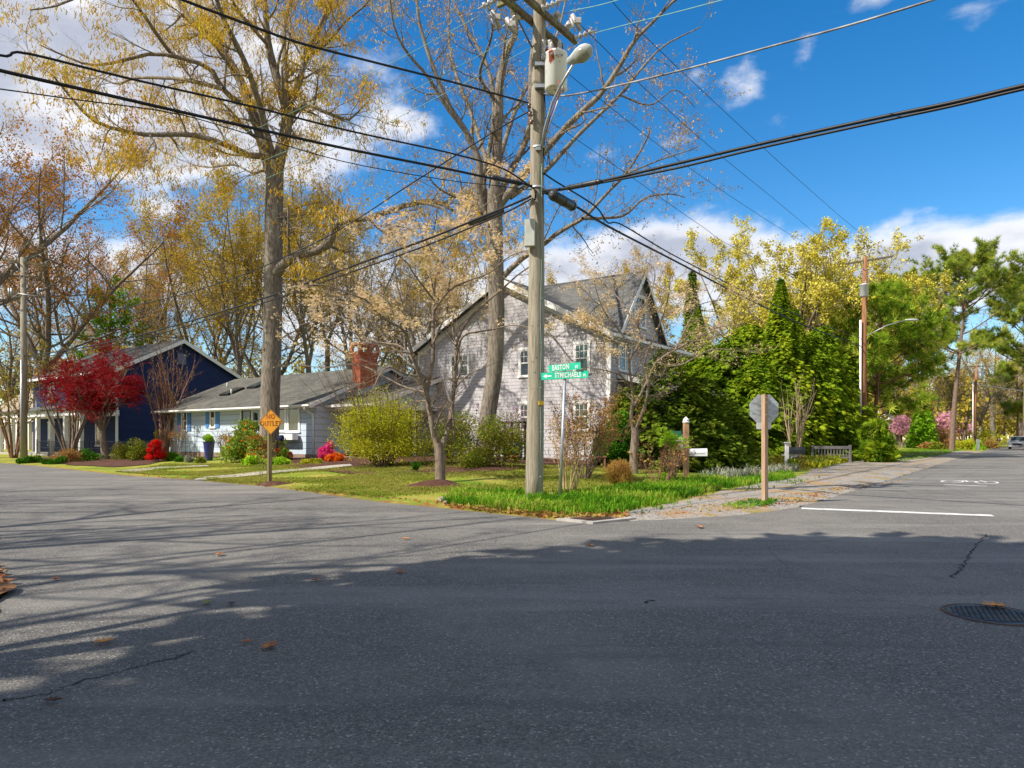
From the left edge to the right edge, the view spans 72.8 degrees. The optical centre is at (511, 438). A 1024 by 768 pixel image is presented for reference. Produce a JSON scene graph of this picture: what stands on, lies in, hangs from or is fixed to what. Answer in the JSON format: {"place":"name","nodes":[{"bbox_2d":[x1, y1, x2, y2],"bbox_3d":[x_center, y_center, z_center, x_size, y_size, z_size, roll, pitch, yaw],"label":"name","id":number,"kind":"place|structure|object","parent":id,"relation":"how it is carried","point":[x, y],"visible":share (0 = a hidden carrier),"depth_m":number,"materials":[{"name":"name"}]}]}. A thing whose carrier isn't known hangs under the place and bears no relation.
{"place":"outdoors","nodes":[
{"label":"outdoors","id":0,"kind":"place"},
{"bbox_2d":[0,439,1008,598],"bbox_3d":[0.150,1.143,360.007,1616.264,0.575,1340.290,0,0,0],"label":"ground","id":1,"kind":"structure","parent":0,"point":[430,498],"depth_m":21.95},
{"bbox_2d":[1,390,32,449],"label":"tan house","id":2,"kind":"structure","parent":1,"relation":"on","point":[30,435],"depth_m":63.21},
{"bbox_2d":[0,352,49,457],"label":"crape myrtle","id":3,"kind":"object","parent":1,"relation":"on","point":[10,445],"visible":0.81,"depth_m":45.92,"materials":[{"name":"red plant"}]},
{"bbox_2d":[2,256,48,460],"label":"utility pole","id":4,"kind":"object","parent":1,"relation":"on","point":[23,384],"visible":0.96,"depth_m":41.86,"materials":[{"name":"grey wood"}]},
{"bbox_2d":[24,110,529,322],"bbox_3d":[-14.546,-6.582,28.900,39.750,1.761,0.034,0,0,41],"label":"overhead wire","id":5,"kind":"object","parent":4,"relation":"attached to","point":[322,238],"visible":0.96,"depth_m":20.97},
{"bbox_2d":[25,195,531,355],"bbox_3d":[-14.529,-5.011,28.874,39.808,1.024,0.052,0,0,41],"label":"overhead wire","id":6,"kind":"object","parent":4,"relation":"attached to","point":[471,221],"visible":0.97,"depth_m":20.66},
{"bbox_2d":[0,268,105,399],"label":"budding tree","id":7,"kind":"object","parent":1,"relation":"on","point":[12,382],"visible":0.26,"depth_m":74.50,"materials":[{"name":"plant"}]},
{"bbox_2d":[0,284,175,383],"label":"budding tree","id":8,"kind":"object","parent":1,"relation":"on","point":[2,345],"visible":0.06,"depth_m":80.42,"materials":[{"name":"brown plant"}]},
{"bbox_2d":[0,63,192,353],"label":"budding tree","id":9,"kind":"object","parent":1,"relation":"on","point":[5,275],"visible":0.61,"depth_m":50.25,"materials":[{"name":"orange plant"}]},
{"bbox_2d":[0,115,200,406],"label":"budding tree","id":10,"kind":"object","parent":1,"relation":"on","point":[45,334],"visible":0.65,"depth_m":54.92,"materials":[{"name":"orange plant"}]},
{"bbox_2d":[50,275,154,366],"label":"hemlock tree","id":11,"kind":"object","parent":1,"relation":"on","point":[111,322],"visible":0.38,"depth_m":61.77,"materials":[{"name":"green plant"}]},
{"bbox_2d":[42,457,162,466],"bbox_3d":[-23.870,1.231,39.943,4.538,0.217,17.845,0,0,-44],"label":"mulch bed","id":12,"kind":"object","parent":1,"relation":"on","point":[113,462],"visible":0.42,"depth_m":36.70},
{"bbox_2d":[27,324,127,451],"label":"crape myrtle","id":13,"kind":"object","parent":12,"relation":"on","point":[75,439],"visible":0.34,"depth_m":43.64,"materials":[{"name":"brown plant"}]},
{"bbox_2d":[29,338,149,458],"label":"japanese maple","id":14,"kind":"object","parent":12,"relation":"on","point":[96,396],"visible":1,"depth_m":40.02,"materials":[{"name":"red plant"}]},
{"bbox_2d":[7,201,209,358],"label":"budding tree","id":15,"kind":"object","parent":1,"relation":"on","point":[94,332],"visible":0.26,"depth_m":69.08,"materials":[{"name":"orange plant"}]},
{"bbox_2d":[0,339,243,455],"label":"navy house","id":16,"kind":"structure","parent":1,"relation":"on","point":[127,424],"depth_m":50.55,"materials":[{"name":"wood"}]},
{"bbox_2d":[108,192,205,349],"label":"budding tree","id":17,"kind":"object","parent":1,"relation":"on","point":[121,258],"visible":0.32,"depth_m":73.41,"materials":[{"name":"yellow plant"}]},
{"bbox_2d":[122,322,202,451],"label":"crape myrtle","id":18,"kind":"object","parent":1,"relation":"on","point":[162,400],"visible":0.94,"depth_m":41.39,"materials":[{"name":"red plant"}]},
{"bbox_2d":[41,189,299,366],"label":"budding tree","id":19,"kind":"object","parent":1,"relation":"on","point":[178,314],"visible":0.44,"depth_m":62.71,"materials":[{"name":"yellow plant"}]},
{"bbox_2d":[166,212,263,362],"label":"budding tree","id":20,"kind":"object","parent":1,"relation":"on","point":[205,255],"visible":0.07,"depth_m":79.94,"materials":[{"name":"yellow plant"}]},
{"bbox_2d":[146,150,296,376],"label":"budding tree","id":21,"kind":"object","parent":1,"relation":"on","point":[233,254],"visible":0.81,"depth_m":55.80,"materials":[{"name":"yellow plant"}]},
{"bbox_2d":[215,418,259,462],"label":"rhododendron","id":22,"kind":"object","parent":1,"relation":"on","point":[234,449],"visible":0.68,"depth_m":33.07,"materials":[{"name":"green plant"}]},
{"bbox_2d":[242,430,267,458],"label":"flame azalea","id":23,"kind":"object","parent":1,"relation":"on","point":[252,442],"visible":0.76,"depth_m":32.14,"materials":[{"name":"green plant"}]},
{"bbox_2d":[132,163,395,377],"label":"budding tree","id":24,"kind":"object","parent":1,"relation":"on","point":[248,362],"visible":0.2,"depth_m":70.65,"materials":[{"name":"yellow plant"}]},
{"bbox_2d":[256,481,290,486],"bbox_3d":[-7.228,1.363,20.981,1.168,0.143,1.158,0,0,0],"label":"mulch ring","id":25,"kind":"object","parent":1,"relation":"on","point":[271,483],"visible":0.97,"depth_m":20.75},
{"bbox_2d":[259,409,282,480],"bbox_3d":[-7.382,0.335,21.372,0.785,2.470,0.179,0,0,6],"label":"no outlet sign","id":26,"kind":"object","parent":25,"relation":"on","point":[270,421],"visible":1,"depth_m":21.30,"materials":[{"name":"orange metal"}]},
{"bbox_2d":[151,341,441,458],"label":"ranch house","id":27,"kind":"structure","parent":1,"relation":"on","point":[220,408],"depth_m":36.74,"materials":[{"name":"grey"}]},
{"bbox_2d":[251,116,354,372],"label":"budding tree","id":28,"kind":"object","parent":1,"relation":"on","point":[302,310],"visible":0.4,"depth_m":59.77,"materials":[{"name":"yellow plant"}]},
{"bbox_2d":[259,182,376,370],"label":"budding tree","id":29,"kind":"object","parent":1,"relation":"on","point":[327,361],"visible":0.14,"depth_m":70.29,"materials":[{"name":"yellow plant"}]},
{"bbox_2d":[284,147,431,369],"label":"budding tree","id":30,"kind":"object","parent":1,"relation":"on","point":[345,336],"visible":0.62,"depth_m":57.43,"materials":[{"name":"plant"}]},
{"bbox_2d":[323,228,446,372],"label":"budding tree","id":31,"kind":"object","parent":1,"relation":"on","point":[366,305],"visible":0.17,"depth_m":77.22,"materials":[{"name":"beige plant"}]},
{"bbox_2d":[115,461,664,501],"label":"lawn grass","id":32,"kind":"structure","parent":1,"relation":"on","point":[362,487],"depth_m":22.46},
{"bbox_2d":[315,246,484,375],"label":"budding tree","id":33,"kind":"object","parent":1,"relation":"on","point":[401,366],"visible":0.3,"depth_m":71.77,"materials":[{"name":"beige plant"}]},
{"bbox_2d":[341,189,478,363],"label":"budding tree","id":34,"kind":"object","parent":1,"relation":"on","point":[413,338],"visible":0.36,"depth_m":65.40,"materials":[{"name":"plant"}]},
{"bbox_2d":[404,479,459,487],"bbox_3d":[-2.189,1.242,19.177,1.758,0.227,1.784,0,0,0],"label":"mulch ring","id":35,"kind":"object","parent":1,"relation":"on","point":[436,482],"visible":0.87,"depth_m":18.77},
{"bbox_2d":[271,153,563,479],"bbox_3d":[-3.144,-3.227,20.398,9.302,9.616,7.017,0,0,0],"label":"dogwood tree","id":36,"kind":"object","parent":35,"relation":"on","point":[439,449],"visible":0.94,"depth_m":19.95,"materials":[{"name":"grey plant"}]},
{"bbox_2d":[387,237,487,326],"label":"budding tree","id":37,"kind":"object","parent":1,"relation":"on","point":[474,264],"visible":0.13,"depth_m":78.94,"materials":[{"name":"beige plant"}]},
{"bbox_2d":[286,455,598,474],"bbox_3d":[-3.700,1.057,34.908,45.705,0.437,24.474,0,0,0],"label":"mulch bed","id":38,"kind":"object","parent":1,"relation":"on","point":[352,461],"visible":0.17,"depth_m":28.59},
{"bbox_2d":[0,0,550,458],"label":"oak tree","id":39,"kind":"object","parent":38,"relation":"on","point":[286,90],"visible":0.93,"depth_m":32.30,"materials":[{"name":"yellow plant"}]},
{"bbox_2d":[290,345,469,466],"bbox_3d":[-4.670,-1.414,27.233,6.275,5.288,5.742,0,0,38],"label":"spirea shrub","id":40,"kind":"object","parent":38,"relation":"on","point":[383,431],"visible":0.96,"depth_m":26.77,"materials":[{"name":"yellow plant"}]},
{"bbox_2d":[417,407,477,465],"bbox_3d":[-2.365,-0.061,26.949,2.506,2.394,2.910,0,0,0],"label":"mixed shrub","id":41,"kind":"object","parent":38,"relation":"on","point":[461,438],"visible":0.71,"depth_m":26.65,"materials":[{"name":"green plant"}]},
{"bbox_2d":[452,442,494,467],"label":"shrub","id":42,"kind":"object","parent":38,"relation":"on","point":[468,459],"visible":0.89,"depth_m":25.02,"materials":[{"name":"green plant"}]},
{"bbox_2d":[469,410,526,467],"bbox_3d":[-0.398,0.044,25.382,2.356,2.206,2.407,0,0,-24],"label":"mixed shrub","id":43,"kind":"object","parent":38,"relation":"on","point":[501,446],"visible":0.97,"depth_m":25.16,"materials":[{"name":"green plant"}]},
{"bbox_2d":[333,0,750,463],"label":"oak tree","id":44,"kind":"object","parent":38,"relation":"on","point":[496,146],"visible":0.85,"depth_m":26.73,"materials":[{"name":"brown plant"}]},
{"bbox_2d":[592,409,642,461],"bbox_3d":[4.224,0.055,27.587,2.278,2.474,2.064,0,0,0],"label":"holly shrub","id":45,"kind":"object","parent":38,"relation":"on","point":[618,449],"visible":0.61,"depth_m":27.09,"materials":[{"name":"green plant"}]},
{"bbox_2d":[0,323,989,444],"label":"woods","id":46,"kind":"object","parent":1,"relation":"on","point":[967,407],"visible":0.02,"depth_m":98.73,"materials":[{"name":"green plant"}]},
{"bbox_2d":[443,502,629,517],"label":"leaf litter","id":47,"kind":"object","parent":1,"relation":"on","point":[560,514],"visible":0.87,"depth_m":12.59,"materials":[{"name":"brown plant"}]},
{"bbox_2d":[478,0,596,497],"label":"utility pole","id":48,"kind":"object","parent":1,"relation":"on","point":[550,73],"visible":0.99,"depth_m":15.78,"materials":[{"name":"brown wood"}]},
{"bbox_2d":[0,51,530,187],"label":"overhead wire","id":49,"kind":"object","parent":48,"relation":"attached to","point":[11,53],"visible":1,"depth_m":10.74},
{"bbox_2d":[0,88,530,189],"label":"overhead wire","id":50,"kind":"object","parent":48,"relation":"attached to","point":[239,131],"visible":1,"depth_m":10.70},
{"bbox_2d":[0,69,532,186],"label":"overhead wire","id":51,"kind":"object","parent":48,"relation":"attached to","point":[193,114],"visible":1,"depth_m":10.72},
{"bbox_2d":[25,198,531,358],"bbox_3d":[-14.529,-4.902,28.874,39.808,1.089,0.038,0,0,41],"label":"overhead wire","id":52,"kind":"object","parent":48,"relation":"attached to","point":[318,283],"visible":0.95,"depth_m":20.65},
{"bbox_2d":[180,0,528,103],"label":"overhead wire","id":53,"kind":"object","parent":48,"relation":"attached to","point":[289,39],"visible":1,"depth_m":11.59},
{"bbox_2d":[546,193,860,345],"bbox_3d":[11.902,-5.809,30.900,0.056,0.685,37.600,0,0,37],"label":"overhead wire","id":54,"kind":"object","parent":48,"relation":"attached to","point":[615,230],"visible":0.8,"depth_m":21.85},
{"bbox_2d":[542,0,934,96],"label":"overhead wire","id":55,"kind":"object","parent":48,"relation":"attached to","point":[822,32],"visible":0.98,"depth_m":12.33,"materials":[{"name":"metal"}]},
{"bbox_2d":[542,83,1023,191],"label":"overhead wire","id":56,"kind":"object","parent":48,"relation":"attached to","point":[933,106],"visible":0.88,"depth_m":11.25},
{"bbox_2d":[542,87,1023,193],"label":"overhead wire","id":57,"kind":"object","parent":48,"relation":"attached to","point":[866,124],"visible":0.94,"depth_m":11.19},
{"bbox_2d":[404,270,722,460],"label":"shingled house","id":58,"kind":"structure","parent":1,"relation":"on","point":[568,339],"depth_m":33.20,"materials":[{"name":"grey"}]},
{"bbox_2d":[572,340,590,373],"bbox_3d":[3.137,-3.639,31.279,0.952,1.473,0.105,0,0,36],"label":"window","id":59,"kind":"structure","parent":58,"relation":"in","point":[581,350],"depth_m":31.24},
{"bbox_2d":[541,362,587,496],"bbox_3d":[1.178,-0.047,15.473,1.091,3.257,0.124,0,0,25],"label":"street name sign","id":60,"kind":"object","parent":1,"relation":"on","point":[564,376],"visible":1,"depth_m":15.47,"materials":[{"name":"metal"}]},
{"bbox_2d":[544,410,595,491],"bbox_3d":[1.428,0.340,17.544,1.379,2.207,1.768,0,0,0],"label":"rose shrub","id":61,"kind":"object","parent":1,"relation":"on","point":[574,442],"visible":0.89,"depth_m":17.43,"materials":[{"name":"brown plant"}]},
{"bbox_2d":[545,388,646,478],"bbox_3d":[2.579,-0.122,21.468,3.042,3.014,2.616,0,0,0],"label":"rusty shrub","id":62,"kind":"object","parent":1,"relation":"on","point":[600,433],"visible":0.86,"depth_m":21.22,"materials":[{"name":"brown plant"}]},
{"bbox_2d":[556,516,635,523],"bbox_3d":[1.444,1.400,11.921,1.164,0.100,0.760,0,0,-38],"label":"storm drain","id":63,"kind":"object","parent":1,"relation":"on","point":[591,520],"visible":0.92,"depth_m":11.71,"materials":[{"name":"concrete"}]},
{"bbox_2d":[600,458,634,485],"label":"dried grass","id":64,"kind":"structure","parent":1,"relation":"on","point":[619,470],"depth_m":19.38,"materials":[{"name":"plant"}]},
{"bbox_2d":[439,469,798,515],"bbox_3d":[4.360,1.252,20.605,5.497,0.293,17.920,0,0,35],"label":"daylily bed","id":65,"kind":"object","parent":1,"relation":"on","point":[626,496],"visible":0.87,"depth_m":15.54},
{"bbox_2d":[587,386,668,468],"bbox_3d":[4.934,-0.323,28.561,3.999,3.678,3.224,0,0,-29],"label":"yew tree","id":66,"kind":"object","parent":1,"relation":"on","point":[624,405],"visible":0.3,"depth_m":27.82,"materials":[{"name":"green plant"}]},
{"bbox_2d":[618,256,683,338],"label":"budding tree","id":67,"kind":"object","parent":1,"relation":"on","point":[668,268],"visible":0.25,"depth_m":59.74,"materials":[{"name":"yellow plant"}]},
{"bbox_2d":[627,434,697,481],"bbox_3d":[4.457,0.661,20.881,2.055,1.638,1.954,0,0,38],"label":"twiggy shrub","id":68,"kind":"object","parent":1,"relation":"on","point":[659,471],"visible":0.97,"depth_m":20.88,"materials":[{"name":"red plant"}]},
{"bbox_2d":[554,234,776,473],"bbox_3d":[5.272,-3.116,25.474,7.281,9.393,6.027,0,0,0],"label":"dogwood tree","id":69,"kind":"object","parent":1,"relation":"on","point":[634,428],"visible":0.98,"depth_m":25.40,"materials":[{"name":"grey plant"}]},
{"bbox_2d":[618,347,727,472],"bbox_3d":[6.372,-1.134,28.503,4.496,5.282,5.395,0,0,0],"label":"yew tree","id":70,"kind":"object","parent":1,"relation":"on","point":[665,411],"visible":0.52,"depth_m":27.60,"materials":[{"name":"green plant"}]},
{"bbox_2d":[654,426,691,477],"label":"whorled shrub","id":71,"kind":"object","parent":1,"relation":"on","point":[671,438],"visible":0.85,"depth_m":23.66,"materials":[{"name":"green plant"}]},
{"bbox_2d":[666,417,707,476],"bbox_3d":[6.114,0.381,24.451,1.501,2.310,0.249,0,0,5],"label":"mailbox post","id":72,"kind":"object","parent":1,"relation":"on","point":[699,452],"visible":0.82,"depth_m":24.36,"materials":[{"name":"red wood"}]},
{"bbox_2d":[679,271,699,362],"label":"spruce tree","id":73,"kind":"object","parent":1,"relation":"on","point":[694,284],"visible":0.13,"depth_m":49.77,"materials":[{"name":"green plant"}]},
{"bbox_2d":[681,304,711,380],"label":"cypress tree","id":74,"kind":"object","parent":1,"relation":"on","point":[697,313],"visible":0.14,"depth_m":44.18,"materials":[{"name":"green plant"}]},
{"bbox_2d":[654,376,759,472],"bbox_3d":[7.687,-0.522,28.573,3.908,4.156,4.992,0,0,-41],"label":"yew tree","id":75,"kind":"object","parent":1,"relation":"on","point":[718,429],"visible":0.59,"depth_m":27.51,"materials":[{"name":"green plant"}]},
{"bbox_2d":[694,395,760,469],"bbox_3d":[9.011,-0.167,30.072,3.823,3.607,4.557,0,0,13],"label":"yew tree","id":76,"kind":"object","parent":1,"relation":"on","point":[746,438],"visible":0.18,"depth_m":29.37,"materials":[{"name":"green plant"}]},
{"bbox_2d":[693,334,786,454],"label":"cypress tree","id":77,"kind":"object","parent":1,"relation":"on","point":[739,344],"visible":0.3,"depth_m":40.53,"materials":[{"name":"green plant"}]},
{"bbox_2d":[699,462,799,477],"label":"daffodil leaves","id":78,"kind":"object","parent":1,"relation":"on","point":[733,471],"visible":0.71,"depth_m":24.85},
{"bbox_2d":[726,323,794,388],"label":"tree","id":79,"kind":"object","parent":1,"relation":"on","point":[752,333],"visible":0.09,"depth_m":44.13,"materials":[{"name":"green plant"}]},
{"bbox_2d":[749,394,777,500],"bbox_3d":[5.403,0.317,14.804,0.632,2.511,0.180,0,0,-3],"label":"stop sign","id":80,"kind":"object","parent":1,"relation":"on","point":[763,411],"visible":0.96,"depth_m":14.81,"materials":[{"name":"grey wood"}]},
{"bbox_2d":[731,359,813,454],"bbox_3d":[14.198,-1.465,40.020,6.968,6.205,5.567,0,0,0],"label":"cypress tree","id":81,"kind":"object","parent":1,"relation":"on","point":[766,375],"visible":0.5,"depth_m":38.91,"materials":[{"name":"green plant"}]},
{"bbox_2d":[778,367,815,457],"bbox_3d":[13.975,-1.051,34.062,1.781,4.996,2.642,0,0,18],"label":"pruned shrub","id":82,"kind":"object","parent":1,"relation":"on","point":[799,434],"visible":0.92,"depth_m":34.04,"materials":[{"name":"green plant"}]},
{"bbox_2d":[751,453,846,468],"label":"groundcover","id":83,"kind":"object","parent":1,"relation":"on","point":[779,458],"visible":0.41,"depth_m":34.31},
{"bbox_2d":[624,451,979,520],"bbox_3d":[25.128,1.369,43.974,5.038,0.079,79.250,0,0,36],"label":"gravel shoulder","id":84,"kind":"object","parent":1,"relation":"on","point":[845,475],"visible":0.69,"depth_m":19.07},
{"bbox_2d":[631,478,907,514],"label":"leaf litter","id":85,"kind":"object","parent":84,"relation":"on","point":[816,495],"visible":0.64,"depth_m":15.27,"materials":[{"name":"brown plant"}]},
{"bbox_2d":[760,278,855,460],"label":"cypress tree","id":86,"kind":"object","parent":1,"relation":"on","point":[778,329],"visible":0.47,"depth_m":41.90,"materials":[{"name":"green plant"}]},
{"bbox_2d":[654,214,966,410],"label":"blooming tree","id":87,"kind":"object","parent":1,"relation":"on","point":[805,300],"visible":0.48,"depth_m":53.70,"materials":[{"name":"yellow plant"}]},
{"bbox_2d":[792,344,866,460],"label":"cypress tree","id":88,"kind":"object","parent":1,"relation":"on","point":[826,382],"visible":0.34,"depth_m":42.48,"materials":[{"name":"green plant"}]},
{"bbox_2d":[806,326,880,447],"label":"cypress tree","id":89,"kind":"object","parent":1,"relation":"on","point":[830,343],"visible":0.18,"depth_m":45.83,"materials":[{"name":"green plant"}]},
{"bbox_2d":[840,349,894,433],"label":"cypress tree","id":90,"kind":"object","parent":1,"relation":"on","point":[851,361],"visible":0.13,"depth_m":48.80,"materials":[{"name":"green plant"}]},
{"bbox_2d":[793,226,961,387],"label":"blooming tree","id":91,"kind":"object","parent":1,"relation":"on","point":[880,274],"visible":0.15,"depth_m":54.62,"materials":[{"name":"yellow plant"}]},
{"bbox_2d":[855,418,900,461],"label":"green shrub","id":92,"kind":"object","parent":1,"relation":"on","point":[878,442],"visible":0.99,"depth_m":39.48,"materials":[{"name":"green plant"}]},
{"bbox_2d":[845,253,917,428],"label":"utility pole","id":93,"kind":"object","parent":1,"relation":"on","point":[863,292],"visible":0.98,"depth_m":45.86,"materials":[{"name":"brown wood"}]},
{"bbox_2d":[542,172,859,337],"bbox_3d":[11.902,-6.158,30.900,0.038,1.028,37.600,0,0,37],"label":"overhead wire","id":94,"kind":"object","parent":93,"relation":"attached to","point":[591,203],"visible":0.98,"depth_m":20.41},
{"bbox_2d":[804,276,961,418],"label":"young pine","id":95,"kind":"object","parent":1,"relation":"on","point":[886,345],"visible":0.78,"depth_m":49.11,"materials":[{"name":"green plant"}]},
{"bbox_2d":[905,411,930,447],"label":"arborvitae","id":96,"kind":"object","parent":1,"relation":"on","point":[917,428],"visible":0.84,"depth_m":91.52,"materials":[{"name":"green plant"}]},
{"bbox_2d":[891,350,1000,423],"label":"budding tree","id":97,"kind":"object","parent":1,"relation":"on","point":[942,386],"visible":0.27,"depth_m":117.73,"materials":[{"name":"green plant"}]},
{"bbox_2d":[888,367,1016,443],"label":"woods","id":98,"kind":"object","parent":1,"relation":"on","point":[1003,428],"visible":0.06,"depth_m":164.10,"materials":[{"name":"green plant"}]},
{"bbox_2d":[898,236,1023,450],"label":"tall pine","id":99,"kind":"object","parent":1,"relation":"on","point":[963,263],"visible":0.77,"depth_m":75.99,"materials":[{"name":"green plant"}]},
{"bbox_2d":[933,365,1023,442],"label":"budding tree","id":100,"kind":"object","parent":1,"relation":"on","point":[980,419],"visible":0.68,"depth_m":107.12,"materials":[{"name":"plant"}]},
{"bbox_2d":[966,364,993,443],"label":"utility pole","id":101,"kind":"object","parent":1,"relation":"on","point":[980,374],"visible":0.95,"depth_m":87.85,"materials":[{"name":"brown wood"}]},
{"bbox_2d":[939,308,1023,437],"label":"budding tree","id":102,"kind":"object","parent":1,"relation":"on","point":[992,422],"visible":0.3,"depth_m":129.71,"materials":[{"name":"plant"}]},
{"bbox_2d":[967,265,1023,448],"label":"pine","id":103,"kind":"object","parent":1,"relation":"on","point":[1005,347],"visible":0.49,"depth_m":94.85,"materials":[{"name":"green plant"}]},
{"bbox_2d":[984,358,1023,435],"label":"pine","id":104,"kind":"object","parent":1,"relation":"on","point":[1005,367],"visible":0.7,"depth_m":111.61,"materials":[{"name":"green plant"}]},
{"bbox_2d":[0,443,1023,767],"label":"road","id":105,"kind":"structure","parent":0,"point":[804,637],"depth_m":5.04,"materials":[{"name":"asphalt"}]},
{"bbox_2d":[941,603,1023,625],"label":"manhole cover","id":106,"kind":"object","parent":105,"relation":"on","point":[995,615],"visible":0.98,"depth_m":5.52,"materials":[{"name":"metal"}]},
{"bbox_2d":[0,0,1023,438],"label":"sky","id":107,"kind":"structure","parent":0,"point":[948,176],"materials":[{"name":"blue"}]},
{"bbox_2d":[898,448,963,461],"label":"lawn grass","id":108,"kind":"structure","parent":0,"point":[904,452],"depth_m":64.30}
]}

